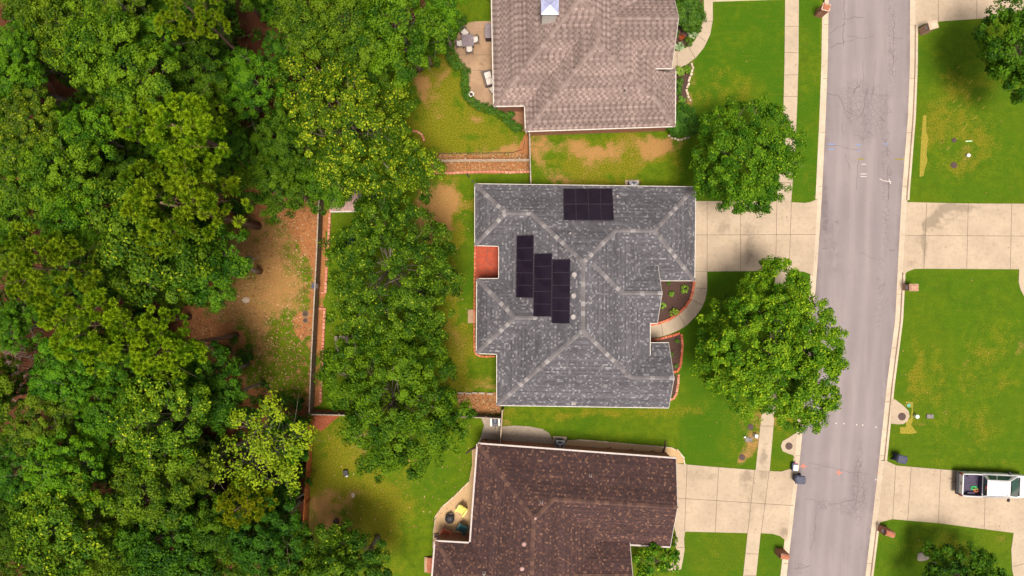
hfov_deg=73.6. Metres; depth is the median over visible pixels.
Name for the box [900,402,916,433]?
straw patch
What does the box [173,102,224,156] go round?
oak tree
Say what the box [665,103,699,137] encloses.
round shrub
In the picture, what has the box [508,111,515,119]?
shrub
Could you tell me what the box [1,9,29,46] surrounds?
understorey shrub
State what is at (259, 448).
sparse tree
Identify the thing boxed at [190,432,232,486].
understorey shrub
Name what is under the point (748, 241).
driveway
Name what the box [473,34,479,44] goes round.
patio chair
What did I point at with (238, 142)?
broadleaf tree
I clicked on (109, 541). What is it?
oak tree
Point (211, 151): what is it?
understorey shrub
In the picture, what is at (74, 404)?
broadleaf tree
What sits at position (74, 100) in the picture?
understorey shrub
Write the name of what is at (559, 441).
air conditioner
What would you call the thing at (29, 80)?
oak tree
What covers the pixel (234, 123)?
broadleaf tree
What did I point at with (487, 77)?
patio sofa
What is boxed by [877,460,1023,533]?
driveway
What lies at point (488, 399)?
leaf litter
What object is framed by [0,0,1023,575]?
ground
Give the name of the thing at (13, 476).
oak tree
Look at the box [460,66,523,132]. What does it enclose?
clipped hedge
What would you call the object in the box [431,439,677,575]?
brick house
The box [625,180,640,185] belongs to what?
air conditioner
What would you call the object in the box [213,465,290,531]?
pine tree
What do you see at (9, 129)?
oak tree
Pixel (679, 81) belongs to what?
shrub
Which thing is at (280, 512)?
broadleaf tree
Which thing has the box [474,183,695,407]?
brick house
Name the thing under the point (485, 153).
lawn edging
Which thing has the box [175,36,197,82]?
understorey shrub
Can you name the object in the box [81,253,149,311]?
oak tree
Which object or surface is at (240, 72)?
broadleaf tree
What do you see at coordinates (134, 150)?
broadleaf tree
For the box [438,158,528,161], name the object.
rail fence
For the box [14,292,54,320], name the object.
understorey shrub
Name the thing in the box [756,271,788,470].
sidewalk
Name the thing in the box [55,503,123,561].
oak tree
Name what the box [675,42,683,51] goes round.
shrub
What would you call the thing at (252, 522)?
oak tree
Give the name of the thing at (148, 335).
oak tree
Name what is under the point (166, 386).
oak tree
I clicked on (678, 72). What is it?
shrub
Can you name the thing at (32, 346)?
understorey shrub
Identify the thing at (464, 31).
patio chair
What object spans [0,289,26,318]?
understorey shrub
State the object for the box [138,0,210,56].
oak tree
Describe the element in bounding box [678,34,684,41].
shrub
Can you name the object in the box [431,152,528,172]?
leaf litter
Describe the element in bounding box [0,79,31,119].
oak tree
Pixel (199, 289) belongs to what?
oak tree
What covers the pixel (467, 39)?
patio table
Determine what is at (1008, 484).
pickup truck
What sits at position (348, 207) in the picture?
garden shed
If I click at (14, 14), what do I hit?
understorey shrub
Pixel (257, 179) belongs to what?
oak tree
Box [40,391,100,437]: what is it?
understorey shrub
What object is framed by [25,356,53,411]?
understorey shrub
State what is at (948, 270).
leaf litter
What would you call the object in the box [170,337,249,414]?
oak tree
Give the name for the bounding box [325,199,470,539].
leaf litter
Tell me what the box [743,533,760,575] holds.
sidewalk
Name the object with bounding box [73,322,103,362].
broadleaf tree
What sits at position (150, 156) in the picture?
oak tree
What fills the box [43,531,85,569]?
oak tree
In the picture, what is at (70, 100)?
understorey shrub
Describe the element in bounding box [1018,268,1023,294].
side walk
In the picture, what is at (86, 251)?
understorey shrub
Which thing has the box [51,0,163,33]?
oak tree
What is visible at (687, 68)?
shrub
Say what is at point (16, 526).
broadleaf tree
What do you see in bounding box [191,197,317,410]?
leaf litter
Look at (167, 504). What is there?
oak tree
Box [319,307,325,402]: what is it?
brick edging
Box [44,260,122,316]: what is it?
broadleaf tree
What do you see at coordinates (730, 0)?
front walk
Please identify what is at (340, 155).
oak tree
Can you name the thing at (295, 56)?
understorey shrub
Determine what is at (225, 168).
broadleaf tree
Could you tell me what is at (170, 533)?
broadleaf tree
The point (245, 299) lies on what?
boulder
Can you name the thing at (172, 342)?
pine tree
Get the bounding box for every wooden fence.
[302,415,313,560]
[308,198,323,412]
[309,410,374,416]
[460,414,500,418]
[500,407,503,443]
[528,132,531,183]
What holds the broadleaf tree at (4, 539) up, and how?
on the ground
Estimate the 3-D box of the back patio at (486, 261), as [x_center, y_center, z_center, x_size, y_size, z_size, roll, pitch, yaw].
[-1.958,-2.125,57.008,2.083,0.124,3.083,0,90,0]
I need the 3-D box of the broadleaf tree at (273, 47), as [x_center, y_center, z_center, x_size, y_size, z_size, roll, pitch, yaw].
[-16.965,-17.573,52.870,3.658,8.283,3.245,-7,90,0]
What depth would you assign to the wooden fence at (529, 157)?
55.65 m
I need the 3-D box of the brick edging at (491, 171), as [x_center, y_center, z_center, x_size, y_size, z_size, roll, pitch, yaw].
[-2.485,-9.620,56.905,8.031,0.162,0.301,-1,90,0]
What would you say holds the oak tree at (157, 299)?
on the ground
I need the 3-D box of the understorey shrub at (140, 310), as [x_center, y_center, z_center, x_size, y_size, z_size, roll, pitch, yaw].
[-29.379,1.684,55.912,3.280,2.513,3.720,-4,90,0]
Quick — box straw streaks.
[937,67,992,153]
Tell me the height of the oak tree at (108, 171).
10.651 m
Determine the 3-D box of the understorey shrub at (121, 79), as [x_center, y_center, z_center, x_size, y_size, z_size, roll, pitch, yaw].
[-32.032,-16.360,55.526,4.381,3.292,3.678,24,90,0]
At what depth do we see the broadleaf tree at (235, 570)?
48.42 m
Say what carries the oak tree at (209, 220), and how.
on the ground
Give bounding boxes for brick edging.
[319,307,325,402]
[321,209,330,293]
[434,170,528,174]
[473,245,494,357]
[651,281,694,325]
[651,332,679,340]
[670,374,679,400]
[673,334,683,372]
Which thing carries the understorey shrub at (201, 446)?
on the ground
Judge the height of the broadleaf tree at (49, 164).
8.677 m
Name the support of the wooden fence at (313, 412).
on the ground
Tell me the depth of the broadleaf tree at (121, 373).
46.48 m
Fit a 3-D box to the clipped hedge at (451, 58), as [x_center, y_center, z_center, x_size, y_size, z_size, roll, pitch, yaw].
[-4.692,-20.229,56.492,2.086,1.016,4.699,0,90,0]
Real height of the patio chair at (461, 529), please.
1.137 m
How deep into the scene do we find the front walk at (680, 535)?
56.97 m
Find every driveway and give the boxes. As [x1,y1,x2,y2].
[674,464,794,540]
[695,199,817,275]
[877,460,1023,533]
[902,202,1023,274]
[915,0,1023,26]
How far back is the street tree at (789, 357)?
49.62 m
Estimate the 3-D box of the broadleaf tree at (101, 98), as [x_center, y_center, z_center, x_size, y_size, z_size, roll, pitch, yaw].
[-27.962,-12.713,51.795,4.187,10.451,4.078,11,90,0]
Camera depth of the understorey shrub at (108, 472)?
53.82 m
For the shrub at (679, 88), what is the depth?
56.51 m
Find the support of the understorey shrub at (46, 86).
on the ground
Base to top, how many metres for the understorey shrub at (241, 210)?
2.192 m
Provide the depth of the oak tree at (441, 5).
47.48 m
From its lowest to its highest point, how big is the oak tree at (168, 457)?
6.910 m
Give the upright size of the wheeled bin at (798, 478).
1.098 m
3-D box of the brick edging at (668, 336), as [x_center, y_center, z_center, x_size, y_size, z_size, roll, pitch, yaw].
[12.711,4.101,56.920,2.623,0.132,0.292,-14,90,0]
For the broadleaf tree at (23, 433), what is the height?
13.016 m
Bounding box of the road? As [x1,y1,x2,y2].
[787,0,909,575]
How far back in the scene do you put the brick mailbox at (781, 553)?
55.96 m
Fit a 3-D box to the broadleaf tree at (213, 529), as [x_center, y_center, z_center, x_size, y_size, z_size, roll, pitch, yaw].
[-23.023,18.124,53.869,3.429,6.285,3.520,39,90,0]
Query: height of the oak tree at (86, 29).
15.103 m
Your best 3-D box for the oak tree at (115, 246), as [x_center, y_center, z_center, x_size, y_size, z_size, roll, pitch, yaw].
[-24.188,-3.140,49.683,8.426,14.707,9.005,-10,90,0]
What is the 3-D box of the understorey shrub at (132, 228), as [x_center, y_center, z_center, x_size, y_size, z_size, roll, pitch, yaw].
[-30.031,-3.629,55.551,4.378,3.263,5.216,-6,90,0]
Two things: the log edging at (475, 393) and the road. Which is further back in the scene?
the road
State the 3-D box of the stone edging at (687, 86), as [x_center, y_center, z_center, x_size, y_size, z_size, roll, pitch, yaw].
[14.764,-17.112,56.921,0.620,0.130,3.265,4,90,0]
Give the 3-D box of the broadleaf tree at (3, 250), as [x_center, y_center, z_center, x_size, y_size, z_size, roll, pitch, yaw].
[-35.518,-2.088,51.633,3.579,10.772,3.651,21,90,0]
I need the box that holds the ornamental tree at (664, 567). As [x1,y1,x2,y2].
[632,542,679,575]
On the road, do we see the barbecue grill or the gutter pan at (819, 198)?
the gutter pan at (819, 198)
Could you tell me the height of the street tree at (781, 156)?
9.649 m
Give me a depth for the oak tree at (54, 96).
54.09 m
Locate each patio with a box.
[434,477,473,540]
[453,21,492,106]
[476,246,497,278]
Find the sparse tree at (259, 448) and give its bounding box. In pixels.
[206,390,323,497]
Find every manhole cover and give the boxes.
[739,454,744,459]
[785,442,792,449]
[898,413,905,419]
[951,162,956,167]
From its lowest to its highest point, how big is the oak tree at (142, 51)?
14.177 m
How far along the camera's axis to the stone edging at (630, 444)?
56.91 m
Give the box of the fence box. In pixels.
[311,283,317,288]
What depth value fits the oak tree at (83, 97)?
51.43 m
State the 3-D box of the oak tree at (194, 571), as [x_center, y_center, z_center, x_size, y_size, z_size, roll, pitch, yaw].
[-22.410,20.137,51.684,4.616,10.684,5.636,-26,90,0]
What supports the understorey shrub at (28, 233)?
on the ground
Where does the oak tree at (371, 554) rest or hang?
on the ground
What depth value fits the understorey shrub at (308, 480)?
55.02 m
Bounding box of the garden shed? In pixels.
[328,184,361,212]
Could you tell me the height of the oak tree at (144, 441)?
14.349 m
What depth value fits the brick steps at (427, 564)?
56.67 m
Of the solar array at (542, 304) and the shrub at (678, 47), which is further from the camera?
the shrub at (678, 47)
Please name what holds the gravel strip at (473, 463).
on the ground
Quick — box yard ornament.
[343,469,348,476]
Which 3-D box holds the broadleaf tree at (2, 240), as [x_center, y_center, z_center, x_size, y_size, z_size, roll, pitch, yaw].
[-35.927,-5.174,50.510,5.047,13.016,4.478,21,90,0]
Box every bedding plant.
[669,308,679,315]
[681,285,688,296]
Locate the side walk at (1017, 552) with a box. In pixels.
[1011,533,1023,575]
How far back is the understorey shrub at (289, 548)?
55.68 m
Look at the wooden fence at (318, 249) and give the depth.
56.18 m
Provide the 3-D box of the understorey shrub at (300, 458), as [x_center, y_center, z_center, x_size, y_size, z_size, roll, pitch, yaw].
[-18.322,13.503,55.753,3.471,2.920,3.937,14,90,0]
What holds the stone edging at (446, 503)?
on the gravel patio at (463, 496)
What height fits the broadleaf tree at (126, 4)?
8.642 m
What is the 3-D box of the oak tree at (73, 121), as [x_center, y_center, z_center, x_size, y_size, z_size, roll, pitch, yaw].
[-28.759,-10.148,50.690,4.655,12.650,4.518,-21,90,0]
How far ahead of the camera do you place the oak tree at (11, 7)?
47.26 m
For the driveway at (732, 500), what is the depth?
56.97 m
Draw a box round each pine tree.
[0,221,121,319]
[33,286,192,377]
[111,304,238,386]
[113,83,256,176]
[113,151,261,257]
[152,0,258,67]
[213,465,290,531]
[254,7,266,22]
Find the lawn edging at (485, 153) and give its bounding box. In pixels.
[438,140,524,153]
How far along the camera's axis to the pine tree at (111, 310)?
42.80 m
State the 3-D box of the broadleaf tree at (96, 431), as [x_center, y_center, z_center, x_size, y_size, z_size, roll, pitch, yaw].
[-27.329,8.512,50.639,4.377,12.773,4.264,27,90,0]
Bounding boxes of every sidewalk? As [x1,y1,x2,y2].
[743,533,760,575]
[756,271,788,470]
[777,0,798,201]
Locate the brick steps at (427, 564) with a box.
[424,557,432,572]
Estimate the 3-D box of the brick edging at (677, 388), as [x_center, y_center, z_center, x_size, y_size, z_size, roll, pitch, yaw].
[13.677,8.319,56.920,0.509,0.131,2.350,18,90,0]
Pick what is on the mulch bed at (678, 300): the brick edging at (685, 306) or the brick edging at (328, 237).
the brick edging at (685, 306)
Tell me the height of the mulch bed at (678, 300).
0.120 m
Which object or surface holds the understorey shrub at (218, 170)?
on the ground
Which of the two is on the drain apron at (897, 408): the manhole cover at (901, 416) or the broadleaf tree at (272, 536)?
the manhole cover at (901, 416)
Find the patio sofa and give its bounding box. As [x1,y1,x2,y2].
[481,69,492,87]
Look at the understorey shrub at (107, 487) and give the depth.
55.16 m
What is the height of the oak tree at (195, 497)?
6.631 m
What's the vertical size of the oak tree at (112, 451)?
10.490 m
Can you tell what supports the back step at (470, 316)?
on the ground
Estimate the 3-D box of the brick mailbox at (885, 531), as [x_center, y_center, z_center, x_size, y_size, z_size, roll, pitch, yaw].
[30.802,20.053,56.360,0.785,1.400,0.520,17,90,0]
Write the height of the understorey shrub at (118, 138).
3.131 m
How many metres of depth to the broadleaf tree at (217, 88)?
49.99 m
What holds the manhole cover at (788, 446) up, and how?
on the drain apron at (792, 439)
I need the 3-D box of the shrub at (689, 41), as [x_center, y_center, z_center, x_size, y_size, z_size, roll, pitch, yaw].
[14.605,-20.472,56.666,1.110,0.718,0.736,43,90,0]
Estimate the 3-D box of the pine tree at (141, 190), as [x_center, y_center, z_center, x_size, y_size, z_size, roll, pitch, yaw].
[-21.035,-5.197,48.438,6.691,17.129,7.687,44,90,0]
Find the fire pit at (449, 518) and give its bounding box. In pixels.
[445,513,453,523]
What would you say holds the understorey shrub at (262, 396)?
on the ground
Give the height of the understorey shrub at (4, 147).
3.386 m
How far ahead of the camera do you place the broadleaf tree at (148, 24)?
45.60 m
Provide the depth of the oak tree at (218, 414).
47.62 m
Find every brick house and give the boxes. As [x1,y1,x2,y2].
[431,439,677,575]
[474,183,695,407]
[491,0,678,135]
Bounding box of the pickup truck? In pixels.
[952,470,1023,501]
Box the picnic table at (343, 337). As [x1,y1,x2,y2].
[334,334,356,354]
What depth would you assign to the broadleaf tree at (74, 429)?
49.10 m
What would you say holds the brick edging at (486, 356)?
on the ground
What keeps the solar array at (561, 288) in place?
on the brick house at (601, 349)
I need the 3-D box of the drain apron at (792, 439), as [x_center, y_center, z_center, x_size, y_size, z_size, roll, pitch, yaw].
[23.073,13.271,57.030,1.354,0.120,2.458,0,90,0]
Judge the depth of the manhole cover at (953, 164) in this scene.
56.95 m
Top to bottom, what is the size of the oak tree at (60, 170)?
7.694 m
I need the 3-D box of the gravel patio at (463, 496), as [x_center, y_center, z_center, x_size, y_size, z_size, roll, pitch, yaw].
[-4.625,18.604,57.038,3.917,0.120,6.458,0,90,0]
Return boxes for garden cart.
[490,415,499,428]
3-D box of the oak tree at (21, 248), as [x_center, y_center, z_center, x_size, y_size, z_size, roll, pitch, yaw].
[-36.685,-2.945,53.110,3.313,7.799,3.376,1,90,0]
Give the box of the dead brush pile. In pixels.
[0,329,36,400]
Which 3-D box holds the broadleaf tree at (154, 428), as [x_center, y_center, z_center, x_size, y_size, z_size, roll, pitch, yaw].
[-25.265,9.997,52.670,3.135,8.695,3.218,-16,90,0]
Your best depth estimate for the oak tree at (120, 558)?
49.66 m
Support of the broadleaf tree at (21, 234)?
on the ground
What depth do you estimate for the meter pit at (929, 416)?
56.88 m
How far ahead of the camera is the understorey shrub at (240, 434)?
55.15 m
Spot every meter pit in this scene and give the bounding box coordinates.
[745,437,752,441]
[926,414,933,418]
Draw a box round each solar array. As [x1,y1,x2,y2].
[516,235,533,297]
[533,254,552,316]
[551,260,570,323]
[563,188,613,220]
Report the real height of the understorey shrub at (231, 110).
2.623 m
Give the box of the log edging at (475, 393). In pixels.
[458,392,492,394]
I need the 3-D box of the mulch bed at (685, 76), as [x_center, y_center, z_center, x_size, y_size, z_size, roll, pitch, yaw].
[13.958,-17.104,57.040,2.000,0.120,3.292,0,90,0]
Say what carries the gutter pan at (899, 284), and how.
on the road
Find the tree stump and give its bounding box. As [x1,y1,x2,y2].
[302,311,308,316]
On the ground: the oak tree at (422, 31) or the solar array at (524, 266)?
the oak tree at (422, 31)
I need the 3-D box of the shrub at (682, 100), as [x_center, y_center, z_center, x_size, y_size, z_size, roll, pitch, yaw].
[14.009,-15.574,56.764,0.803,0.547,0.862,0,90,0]
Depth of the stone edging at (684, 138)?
56.88 m
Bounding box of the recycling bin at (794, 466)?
[791,463,797,470]
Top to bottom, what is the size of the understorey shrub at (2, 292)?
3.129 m
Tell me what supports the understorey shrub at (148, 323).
on the ground
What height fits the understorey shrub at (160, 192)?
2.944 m
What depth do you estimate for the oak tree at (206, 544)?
47.27 m
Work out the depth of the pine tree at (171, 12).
42.96 m
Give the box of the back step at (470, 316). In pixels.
[468,310,474,322]
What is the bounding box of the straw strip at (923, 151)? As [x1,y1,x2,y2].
[920,115,927,176]
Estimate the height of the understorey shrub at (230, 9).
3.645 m
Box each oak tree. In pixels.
[0,0,65,31]
[0,26,77,104]
[0,49,96,121]
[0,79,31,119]
[0,84,91,151]
[0,132,95,177]
[0,169,89,232]
[0,199,32,237]
[0,359,29,428]
[0,429,52,469]
[0,468,33,512]
[0,497,26,529]
[0,542,11,571]
[3,456,120,575]
[5,226,38,267]
[7,145,62,180]
[15,0,151,74]
[16,172,78,213]
[19,127,113,212]
[32,189,133,260]
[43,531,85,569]
[44,3,147,94]
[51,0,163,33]
[51,101,157,171]
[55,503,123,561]
[58,354,101,389]
[71,141,163,203]
[74,417,137,471]
[75,63,135,106]
[80,502,139,569]
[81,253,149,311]
[83,31,180,118]
[84,177,223,308]
[97,310,156,369]
[99,537,161,575]
[106,374,233,471]
[107,441,219,531]
[112,155,154,183]
[112,500,214,575]
[127,521,162,545]
[133,202,173,241]
[136,93,189,146]
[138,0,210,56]
[140,371,189,421]
[142,124,201,169]
[146,260,191,302]
[146,474,192,508]
[153,33,237,100]
[153,221,262,314]
[154,448,184,477]
[158,277,223,315]
[162,530,248,575]
[169,480,220,517]
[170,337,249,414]
[172,204,236,255]
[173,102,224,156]
[179,491,251,565]
[184,366,264,435]
[196,18,232,60]
[227,149,310,223]
[228,0,267,12]
[233,486,271,528]
[239,0,297,27]
[255,0,300,26]
[260,160,298,197]
[260,413,309,464]
[263,31,447,201]
[268,0,344,70]
[269,523,358,575]
[288,160,353,215]
[303,0,390,71]
[313,317,477,483]
[318,172,464,355]
[332,31,394,87]
[334,518,392,575]
[349,0,457,89]
[402,22,446,69]
[413,0,467,49]
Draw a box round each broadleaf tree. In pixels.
[0,20,76,76]
[0,201,79,244]
[0,235,85,284]
[0,298,101,354]
[0,354,41,388]
[0,389,133,464]
[0,442,61,506]
[0,497,73,542]
[0,499,74,562]
[0,550,41,575]
[1,229,36,271]
[1,372,37,409]
[6,38,72,87]
[13,263,52,294]
[22,427,156,500]
[26,333,152,410]
[28,115,69,167]
[30,100,81,153]
[31,272,103,311]
[36,538,104,575]
[38,373,77,414]
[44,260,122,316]
[49,42,107,95]
[51,372,152,420]
[58,293,101,338]
[64,420,140,463]
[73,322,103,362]
[74,382,148,448]
[85,340,174,396]
[89,0,173,44]
[89,82,144,136]
[93,341,167,386]
[96,546,173,575]
[111,126,157,172]
[118,0,148,15]
[135,12,209,74]
[140,410,184,442]
[159,504,215,545]
[166,405,203,442]
[175,435,256,495]
[180,0,234,39]
[188,562,231,575]
[196,502,237,540]
[202,60,262,120]
[202,111,252,150]
[205,150,248,191]
[213,45,289,127]
[213,545,261,575]
[217,126,261,170]
[221,485,309,575]
[248,114,292,155]
[249,109,323,179]
[253,469,300,510]
[258,28,305,76]
[265,490,308,537]
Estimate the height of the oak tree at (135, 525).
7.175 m
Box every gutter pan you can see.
[782,0,828,575]
[865,0,915,575]
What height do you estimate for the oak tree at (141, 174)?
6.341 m
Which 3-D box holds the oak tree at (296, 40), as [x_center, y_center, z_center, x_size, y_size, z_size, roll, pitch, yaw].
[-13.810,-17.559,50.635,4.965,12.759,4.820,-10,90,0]
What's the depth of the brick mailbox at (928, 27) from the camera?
55.82 m
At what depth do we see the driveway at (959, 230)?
56.97 m
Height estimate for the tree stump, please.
0.210 m
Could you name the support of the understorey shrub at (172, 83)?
on the ground
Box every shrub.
[0,0,30,22]
[0,285,33,331]
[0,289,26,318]
[0,301,38,354]
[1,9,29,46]
[1,121,27,153]
[4,222,30,237]
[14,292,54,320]
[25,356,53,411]
[27,63,64,90]
[32,62,50,91]
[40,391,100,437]
[40,424,70,456]
[47,95,85,110]
[52,411,107,451]
[64,243,98,292]
[72,67,123,109]
[73,174,107,214]
[79,231,106,265]
[80,443,117,489]
[91,68,139,99]
[92,457,130,489]
[96,114,142,152]
[110,468,167,508]
[113,1,149,46]
[115,222,170,282]
[116,173,176,207]
[118,313,167,358]
[126,227,155,264]
[131,290,172,319]
[159,51,221,101]
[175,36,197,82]
[184,407,228,454]
[189,184,249,217]
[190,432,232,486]
[191,281,220,308]
[193,152,241,189]
[195,134,245,183]
[201,0,238,38]
[202,13,263,71]
[205,413,244,440]
[206,487,239,532]
[208,100,233,126]
[214,0,256,22]
[216,334,253,376]
[219,189,255,228]
[222,437,282,492]
[226,406,283,463]
[234,525,285,575]
[239,107,287,148]
[245,381,289,426]
[246,517,295,556]
[248,523,293,557]
[251,455,301,492]
[266,394,314,434]
[267,21,319,82]
[269,464,313,504]
[273,431,303,474]
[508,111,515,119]
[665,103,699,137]
[671,536,677,546]
[675,0,706,33]
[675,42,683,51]
[676,65,684,75]
[676,77,683,86]
[676,85,682,94]
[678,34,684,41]
[678,95,685,103]
[682,65,694,73]
[683,36,693,46]
[687,31,697,38]
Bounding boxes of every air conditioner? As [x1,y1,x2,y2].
[553,436,567,446]
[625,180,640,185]
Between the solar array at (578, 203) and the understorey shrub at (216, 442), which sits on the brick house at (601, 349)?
the solar array at (578, 203)
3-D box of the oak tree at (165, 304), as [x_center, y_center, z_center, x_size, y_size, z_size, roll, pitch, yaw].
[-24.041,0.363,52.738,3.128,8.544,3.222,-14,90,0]
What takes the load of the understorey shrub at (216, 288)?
on the ground
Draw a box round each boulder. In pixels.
[242,297,249,302]
[917,552,928,560]
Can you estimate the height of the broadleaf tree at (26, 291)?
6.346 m
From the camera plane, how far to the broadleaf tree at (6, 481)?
45.29 m
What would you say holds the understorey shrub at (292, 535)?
on the ground
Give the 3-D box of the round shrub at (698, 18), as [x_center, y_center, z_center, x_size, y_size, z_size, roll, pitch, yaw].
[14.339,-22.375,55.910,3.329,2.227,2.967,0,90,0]
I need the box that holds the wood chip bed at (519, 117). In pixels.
[504,111,524,130]
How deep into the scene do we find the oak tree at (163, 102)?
51.34 m
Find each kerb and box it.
[780,16,823,575]
[870,26,917,575]
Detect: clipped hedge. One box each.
[443,15,467,70]
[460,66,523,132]
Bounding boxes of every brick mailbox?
[775,548,789,559]
[814,3,830,17]
[877,525,894,537]
[902,284,918,290]
[918,20,938,35]
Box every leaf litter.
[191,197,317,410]
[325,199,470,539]
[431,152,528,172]
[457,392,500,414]
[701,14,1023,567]
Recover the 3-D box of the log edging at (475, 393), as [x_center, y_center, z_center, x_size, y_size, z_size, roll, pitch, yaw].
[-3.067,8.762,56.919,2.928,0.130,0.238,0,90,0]
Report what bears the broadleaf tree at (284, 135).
on the ground
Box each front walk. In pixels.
[651,272,706,337]
[669,531,684,569]
[672,0,712,68]
[713,0,755,1]
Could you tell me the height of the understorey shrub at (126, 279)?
3.621 m
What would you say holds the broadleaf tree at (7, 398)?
on the ground
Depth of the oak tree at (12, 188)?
44.37 m
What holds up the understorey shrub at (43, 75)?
on the ground
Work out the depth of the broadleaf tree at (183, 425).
50.66 m
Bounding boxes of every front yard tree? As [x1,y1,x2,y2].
[922,540,1010,575]
[971,0,1023,104]
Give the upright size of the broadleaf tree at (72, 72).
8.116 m
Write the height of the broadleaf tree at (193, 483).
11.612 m
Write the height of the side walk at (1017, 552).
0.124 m
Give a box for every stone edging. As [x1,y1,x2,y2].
[412,130,424,140]
[433,476,473,545]
[567,439,684,464]
[668,134,688,140]
[685,63,693,101]
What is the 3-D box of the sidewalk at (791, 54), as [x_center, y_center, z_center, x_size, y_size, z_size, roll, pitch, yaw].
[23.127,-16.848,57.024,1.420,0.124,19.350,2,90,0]
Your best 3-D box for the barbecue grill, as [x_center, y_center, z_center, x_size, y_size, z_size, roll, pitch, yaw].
[-1.962,-21.083,56.485,0.588,0.930,1.200,0,90,0]
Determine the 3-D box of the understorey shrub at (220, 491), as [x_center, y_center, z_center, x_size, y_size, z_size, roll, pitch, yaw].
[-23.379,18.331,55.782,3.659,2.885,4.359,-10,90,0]
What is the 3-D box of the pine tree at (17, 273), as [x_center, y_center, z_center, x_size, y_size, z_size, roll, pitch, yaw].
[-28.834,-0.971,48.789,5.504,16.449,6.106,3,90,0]
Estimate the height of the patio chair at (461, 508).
1.137 m
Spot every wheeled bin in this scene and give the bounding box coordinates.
[793,473,805,483]
[891,452,907,463]
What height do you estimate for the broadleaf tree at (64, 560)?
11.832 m
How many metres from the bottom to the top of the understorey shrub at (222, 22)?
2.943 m
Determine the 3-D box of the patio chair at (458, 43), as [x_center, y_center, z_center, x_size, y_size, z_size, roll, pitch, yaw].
[-4.373,-20.203,56.561,0.641,0.824,0.665,-7,90,0]
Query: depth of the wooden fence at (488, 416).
55.95 m
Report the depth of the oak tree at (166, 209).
50.12 m
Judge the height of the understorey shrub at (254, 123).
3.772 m
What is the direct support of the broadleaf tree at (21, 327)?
on the ground
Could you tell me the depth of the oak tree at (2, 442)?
50.46 m
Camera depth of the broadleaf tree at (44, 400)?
49.40 m
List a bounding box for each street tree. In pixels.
[689,92,808,218]
[689,254,849,434]
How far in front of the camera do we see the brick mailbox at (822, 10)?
55.84 m
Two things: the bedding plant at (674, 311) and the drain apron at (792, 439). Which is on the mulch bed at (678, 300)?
the bedding plant at (674, 311)
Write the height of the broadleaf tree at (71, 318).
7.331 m
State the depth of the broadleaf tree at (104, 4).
45.31 m
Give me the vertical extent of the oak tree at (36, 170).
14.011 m
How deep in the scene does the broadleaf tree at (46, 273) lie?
50.21 m
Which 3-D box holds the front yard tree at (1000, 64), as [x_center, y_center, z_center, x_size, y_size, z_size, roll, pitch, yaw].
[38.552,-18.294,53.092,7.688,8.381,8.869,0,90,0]
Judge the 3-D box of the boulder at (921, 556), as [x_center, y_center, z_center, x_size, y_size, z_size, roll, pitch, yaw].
[34.226,22.398,56.983,0.972,0.362,0.729,0,90,0]
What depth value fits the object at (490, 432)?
56.98 m
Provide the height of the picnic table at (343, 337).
0.793 m
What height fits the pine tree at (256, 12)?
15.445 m
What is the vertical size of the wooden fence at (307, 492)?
1.305 m
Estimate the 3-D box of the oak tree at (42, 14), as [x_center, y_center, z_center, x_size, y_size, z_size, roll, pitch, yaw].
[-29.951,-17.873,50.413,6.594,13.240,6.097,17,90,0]
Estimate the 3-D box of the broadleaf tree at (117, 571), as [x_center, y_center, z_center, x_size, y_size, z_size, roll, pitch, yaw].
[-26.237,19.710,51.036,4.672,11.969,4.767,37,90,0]
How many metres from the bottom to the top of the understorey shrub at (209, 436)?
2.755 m
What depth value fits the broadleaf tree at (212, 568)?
50.98 m
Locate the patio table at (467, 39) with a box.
[461,34,473,48]
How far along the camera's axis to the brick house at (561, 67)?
52.57 m
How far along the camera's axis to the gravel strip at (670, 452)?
56.98 m
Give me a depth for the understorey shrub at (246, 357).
55.87 m
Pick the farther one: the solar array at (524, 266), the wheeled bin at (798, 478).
the wheeled bin at (798, 478)
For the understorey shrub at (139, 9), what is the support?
on the ground
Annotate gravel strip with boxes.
[469,449,475,479]
[566,440,683,463]
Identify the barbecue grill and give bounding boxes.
[485,23,491,41]
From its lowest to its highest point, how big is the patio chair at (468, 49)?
0.824 m
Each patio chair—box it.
[439,527,451,535]
[455,38,461,48]
[455,503,467,516]
[455,522,467,535]
[460,26,469,34]
[465,46,472,55]
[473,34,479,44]
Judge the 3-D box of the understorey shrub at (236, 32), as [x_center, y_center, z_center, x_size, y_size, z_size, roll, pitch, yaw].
[-22.560,-19.285,55.293,4.393,3.970,5.234,17,90,0]
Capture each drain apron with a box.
[781,433,796,457]
[891,399,909,423]
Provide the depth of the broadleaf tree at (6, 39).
44.63 m
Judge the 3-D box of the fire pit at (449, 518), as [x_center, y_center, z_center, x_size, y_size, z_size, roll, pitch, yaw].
[-5.146,19.073,56.648,0.800,0.717,0.899,0,90,0]
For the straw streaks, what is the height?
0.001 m
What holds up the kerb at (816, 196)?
on the ground
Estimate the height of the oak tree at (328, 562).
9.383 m
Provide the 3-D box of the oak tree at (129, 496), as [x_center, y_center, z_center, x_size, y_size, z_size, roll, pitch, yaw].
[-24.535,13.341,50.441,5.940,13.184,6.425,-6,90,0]
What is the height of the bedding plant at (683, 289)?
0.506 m
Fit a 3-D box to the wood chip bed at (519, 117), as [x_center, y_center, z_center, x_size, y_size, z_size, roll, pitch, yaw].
[0.146,-13.979,57.040,1.875,0.120,1.792,0,90,0]
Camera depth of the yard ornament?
56.71 m
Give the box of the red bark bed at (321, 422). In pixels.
[313,410,344,430]
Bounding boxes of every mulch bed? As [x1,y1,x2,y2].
[651,335,680,396]
[658,281,692,321]
[675,0,701,49]
[676,64,690,102]

